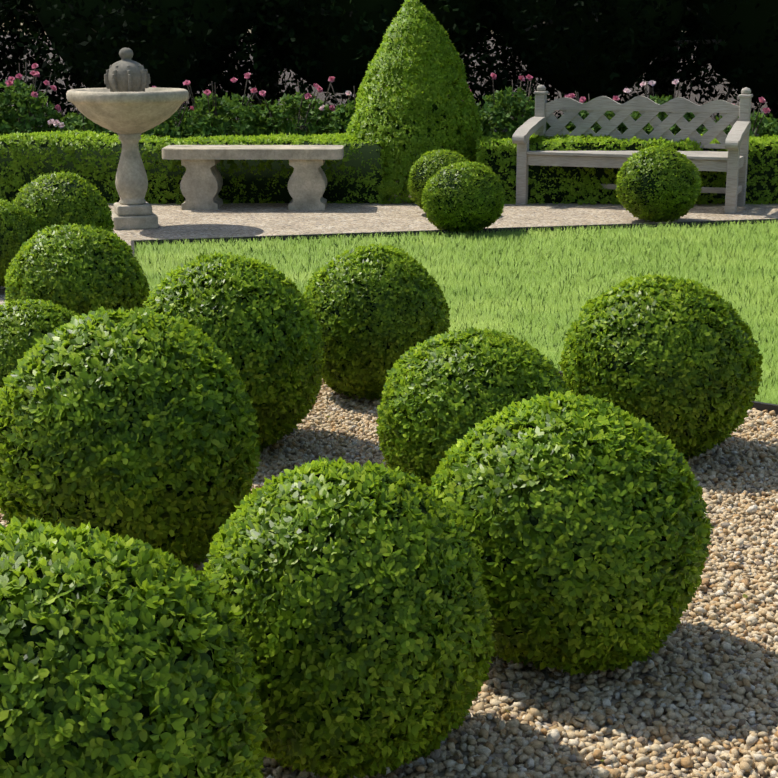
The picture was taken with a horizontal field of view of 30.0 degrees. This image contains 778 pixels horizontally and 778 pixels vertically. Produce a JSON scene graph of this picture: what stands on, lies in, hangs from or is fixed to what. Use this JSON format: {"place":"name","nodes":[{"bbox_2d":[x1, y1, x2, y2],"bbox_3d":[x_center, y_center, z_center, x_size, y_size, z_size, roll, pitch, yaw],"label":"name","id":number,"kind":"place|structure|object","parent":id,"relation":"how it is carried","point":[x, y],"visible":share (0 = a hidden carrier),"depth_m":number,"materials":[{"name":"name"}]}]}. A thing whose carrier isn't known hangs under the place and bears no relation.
{"place":"outdoors","nodes":[
{"label":"outdoors","id":0,"kind":"place"},
{"bbox_2d":[3,6,682,34],"label":"sky","id":1,"kind":"structure","parent":0,"point":[31,6],"materials":[{"name":"black"}]},
{"bbox_2d":[0,35,769,160],"bbox_3d":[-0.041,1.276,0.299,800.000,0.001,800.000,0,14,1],"label":"flowering plants","id":2,"kind":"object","parent":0,"point":[321,96],"depth_m":32.22,"materials":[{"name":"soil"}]},
{"bbox_2d":[0,0,70,133],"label":"tree","id":3,"kind":"object","parent":2,"relation":"on","point":[28,27],"visible":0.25,"depth_m":15.27,"materials":[{"name":"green plant"}]},
{"bbox_2d":[0,0,330,136],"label":"shrub","id":4,"kind":"object","parent":2,"relation":"on","point":[172,43],"visible":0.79,"depth_m":13.71,"materials":[{"name":"green plant"}]},
{"bbox_2d":[251,26,278,109],"bbox_3d":[-1.863,-8.273,19.704,10.026,9.230,9.291,0,14,1],"label":"tree","id":5,"kind":"object","parent":2,"relation":"on","point":[267,95],"depth_m":20.34,"materials":[{"name":"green plant"}]},
{"bbox_2d":[185,0,574,134],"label":"shrub","id":6,"kind":"object","parent":2,"relation":"on","point":[354,30],"visible":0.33,"depth_m":14.36,"materials":[{"name":"green plant"}]},
{"bbox_2d":[411,0,773,130],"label":"shrub","id":7,"kind":"object","parent":2,"relation":"on","point":[566,66],"visible":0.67,"depth_m":14.24,"materials":[{"name":"green plant"}]},
{"bbox_2d":[572,0,777,125],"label":"tree","id":8,"kind":"object","parent":2,"relation":"on","point":[759,29],"visible":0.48,"depth_m":14.53,"materials":[{"name":"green plant"}]},
{"bbox_2d":[648,32,727,98],"bbox_3d":[4.142,-8.414,19.205,11.357,9.753,10.479,0,14,1],"label":"tree","id":9,"kind":"object","parent":2,"relation":"on","point":[658,93],"depth_m":20.04,"materials":[{"name":"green plant"}]},
{"bbox_2d":[0,195,777,777],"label":"gravel path","id":10,"kind":"structure","parent":0,"point":[240,219],"depth_m":10.18,"materials":[{"name":"beige gravel"}]},
{"bbox_2d":[0,198,41,286],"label":"boxwood ball","id":11,"kind":"object","parent":10,"relation":"on","point":[19,226],"visible":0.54,"depth_m":7.27,"materials":[{"name":"green plant"}]},
{"bbox_2d":[13,171,114,231],"bbox_3d":[-1.788,-0.919,7.944,0.599,0.546,0.554,0,10,20],"label":"boxwood ball","id":12,"kind":"object","parent":10,"relation":"on","point":[59,198],"visible":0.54,"depth_m":7.76,"materials":[{"name":"green plant"}]},
{"bbox_2d":[66,48,188,229],"bbox_3d":[-1.746,-1.687,9.782,0.808,1.195,0.808,-4,14,-16],"label":"stone birdbath","id":13,"kind":"object","parent":10,"relation":"on","point":[128,105],"visible":1,"depth_m":9.61,"materials":[{"name":"stone"}]},
{"bbox_2d":[0,516,266,777],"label":"boxwood ball","id":14,"kind":"object","parent":10,"relation":"on","point":[127,656],"visible":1,"depth_m":1.94,"materials":[{"name":"green plant"}]},
{"bbox_2d":[0,129,391,203],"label":"hedge","id":15,"kind":"object","parent":10,"relation":"on","point":[356,173],"visible":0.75,"depth_m":11.18,"materials":[{"name":"green plant"}]},
{"bbox_2d":[162,145,343,209],"bbox_3d":[-1.013,-1.594,10.947,1.340,0.455,0.420,0,14,1],"label":"stone bench","id":16,"kind":"object","parent":10,"relation":"on","point":[201,183],"visible":1,"depth_m":10.78,"materials":[{"name":"stone"}]},
{"bbox_2d":[0,378,777,777],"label":"gravel stones","id":17,"kind":"object","parent":10,"relation":"on","point":[752,440],"visible":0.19,"depth_m":2.97,"materials":[{"name":"beige gravel"}]},
{"bbox_2d":[0,299,81,387],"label":"boxwood ball","id":18,"kind":"object","parent":17,"relation":"on","point":[23,324],"visible":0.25,"depth_m":4.58,"materials":[{"name":"green plant"}]},
{"bbox_2d":[4,223,149,314],"bbox_3d":[-1.245,-0.391,5.790,0.562,0.532,0.593,-9,18,-10],"label":"boxwood ball","id":19,"kind":"object","parent":17,"relation":"on","point":[80,269],"visible":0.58,"depth_m":5.58,"materials":[{"name":"green plant"}]},
{"bbox_2d":[0,306,261,567],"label":"boxwood ball","id":20,"kind":"object","parent":17,"relation":"on","point":[140,423],"visible":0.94,"depth_m":3.29,"materials":[{"name":"green plant"}]},
{"bbox_2d":[142,251,324,451],"bbox_3d":[-0.508,-0.124,4.556,0.599,0.606,0.616,1,20,19],"label":"boxwood ball","id":21,"kind":"object","parent":17,"relation":"on","point":[257,322],"visible":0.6,"depth_m":4.36,"materials":[{"name":"green plant"}]},
{"bbox_2d":[202,455,495,777],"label":"boxwood ball","id":22,"kind":"object","parent":17,"relation":"on","point":[358,595],"visible":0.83,"depth_m":2.41,"materials":[{"name":"green plant"}]},
{"bbox_2d":[304,243,450,399],"bbox_3d":[-0.053,-0.251,5.237,0.541,0.531,0.544,-3,17,-5],"label":"boxwood ball","id":23,"kind":"object","parent":17,"relation":"on","point":[379,309],"visible":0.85,"depth_m":5.04,"materials":[{"name":"green plant"}]},
{"bbox_2d":[375,326,571,489],"bbox_3d":[0.235,0.088,3.923,0.554,0.503,0.550,19,18,41],"label":"boxwood ball","id":24,"kind":"object","parent":17,"relation":"on","point":[442,393],"visible":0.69,"depth_m":3.73,"materials":[{"name":"green plant"}]},
{"bbox_2d":[427,390,713,675],"bbox_3d":[0.362,0.284,3.034,0.594,0.550,0.582,-3,10,-3],"label":"boxwood ball","id":25,"kind":"object","parent":17,"relation":"on","point":[586,522],"visible":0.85,"depth_m":2.82,"materials":[{"name":"green plant"}]},
{"bbox_2d":[558,273,762,457],"bbox_3d":[0.838,-0.076,4.496,0.588,0.542,0.597,17,22,34],"label":"boxwood ball","id":26,"kind":"object","parent":17,"relation":"on","point":[678,362],"visible":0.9,"depth_m":4.29,"materials":[{"name":"green plant"}]},
{"bbox_2d":[346,0,482,203],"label":"cone topiary","id":27,"kind":"object","parent":10,"relation":"on","point":[436,78],"visible":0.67,"depth_m":11.19,"materials":[{"name":"green plant"}]},
{"bbox_2d":[407,149,468,208],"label":"boxwood ball","id":28,"kind":"object","parent":10,"relation":"on","point":[426,166],"visible":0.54,"depth_m":10.36,"materials":[{"name":"green plant"}]},
{"bbox_2d":[421,161,505,231],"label":"boxwood ball","id":29,"kind":"object","parent":10,"relation":"on","point":[464,196],"visible":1,"depth_m":9.35,"materials":[{"name":"green plant"}]},
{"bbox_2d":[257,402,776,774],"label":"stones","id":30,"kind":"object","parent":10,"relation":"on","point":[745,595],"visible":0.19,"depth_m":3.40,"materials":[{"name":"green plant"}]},
{"bbox_2d":[474,132,777,204],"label":"hedge","id":31,"kind":"object","parent":10,"relation":"on","point":[550,184],"visible":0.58,"depth_m":11.15,"materials":[{"name":"green plant"}]},
{"bbox_2d":[512,85,752,213],"bbox_3d":[1.834,-1.830,10.995,1.682,0.891,0.703,5,15,20],"label":"teak bench","id":32,"kind":"object","parent":10,"relation":"on","point":[732,161],"visible":0.85,"depth_m":11.06,"materials":[{"name":"grey wood"}]},
{"bbox_2d":[616,144,702,222],"bbox_3d":[1.886,-1.436,10.100,0.604,0.517,0.605,16,27,32],"label":"boxwood ball","id":33,"kind":"object","parent":10,"relation":"on","point":[656,184],"visible":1,"depth_m":9.91,"materials":[{"name":"green plant"}]},
{"bbox_2d":[131,218,777,404],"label":"lawn","id":34,"kind":"structure","parent":0,"point":[703,249],"depth_m":8.21,"materials":[{"name":"green plant"}]},
{"bbox_2d":[131,218,777,415],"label":"lawn edging","id":35,"kind":"object","parent":34,"relation":"on","point":[761,406],"visible":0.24,"depth_m":9.39,"materials":[{"name":"grey metal"}]},
{"label":"rose bed","id":36,"kind":"object","parent":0,"visible":0},
{"bbox_2d":[0,62,61,134],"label":"rose bush","id":37,"kind":"object","parent":36,"relation":"on","point":[29,104],"visible":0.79,"depth_m":12.00,"materials":[{"name":"green plant"}]},
{"bbox_2d":[47,108,117,137],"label":"rose bush","id":38,"kind":"object","parent":36,"relation":"on","point":[73,121],"visible":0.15,"depth_m":12.00,"materials":[{"name":"green plant"}]},
{"bbox_2d":[110,86,204,138],"bbox_3d":[-1.930,-2.091,12.123,0.850,0.864,0.707,-2,14,-7],"label":"rose bush","id":39,"kind":"object","parent":36,"relation":"on","point":[171,126],"visible":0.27,"depth_m":11.96,"materials":[{"name":"green plant"}]},
{"bbox_2d":[181,72,272,137],"bbox_3d":[-1.363,-2.156,12.152,0.881,0.978,0.766,2,14,8],"label":"rose bush","id":40,"kind":"object","parent":36,"relation":"on","point":[214,123],"visible":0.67,"depth_m":11.96,"materials":[{"name":"green plant"}]},
{"bbox_2d":[247,76,344,135],"bbox_3d":[-0.777,-2.156,12.225,0.903,0.942,0.744,-2,14,-7],"label":"rose bush","id":41,"kind":"object","parent":36,"relation":"on","point":[298,103],"visible":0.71,"depth_m":12.05,"materials":[{"name":"green plant"}]},
{"bbox_2d":[319,82,412,149],"bbox_3d":[-0.186,-2.125,12.113,0.850,0.937,0.723,-4,14,-16],"label":"rose bush","id":42,"kind":"object","parent":36,"relation":"on","point":[341,115],"visible":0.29,"depth_m":11.94,"materials":[{"name":"green plant"}]},
{"bbox_2d":[392,88,470,148],"bbox_3d":[0.376,-2.102,12.141,0.872,0.875,0.700,-3,14,-11],"label":"rose bush","id":43,"kind":"object","parent":36,"relation":"on","point":[437,122],"visible":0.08,"depth_m":11.91,"materials":[{"name":"green plant"}]},
{"bbox_2d":[473,73,550,138],"bbox_3d":[1.012,-2.191,12.299,0.871,0.973,0.701,-4,14,-15],"label":"rose bush","id":44,"kind":"object","parent":36,"relation":"on","point":[496,116],"visible":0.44,"depth_m":12.12,"materials":[{"name":"green plant"}]},
{"bbox_2d":[558,91,632,133],"bbox_3d":[1.711,-2.076,12.159,0.813,0.815,0.666,-4,14,-16],"label":"rose bush","id":45,"kind":"object","parent":36,"relation":"on","point":[595,127],"visible":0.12,"depth_m":12.05,"materials":[{"name":"green plant"}]},
{"bbox_2d":[617,79,702,134],"bbox_3d":[2.291,-2.157,12.302,0.838,0.906,0.678,1,14,2],"label":"rose bush","id":46,"kind":"object","parent":36,"relation":"on","point":[675,129],"visible":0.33,"depth_m":12.20,"materials":[{"name":"green plant"}]},
{"bbox_2d":[696,97,777,137],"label":"rose bush","id":47,"kind":"object","parent":36,"relation":"on","point":[761,125],"visible":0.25,"depth_m":11.91,"materials":[{"name":"green plant"}]}
]}

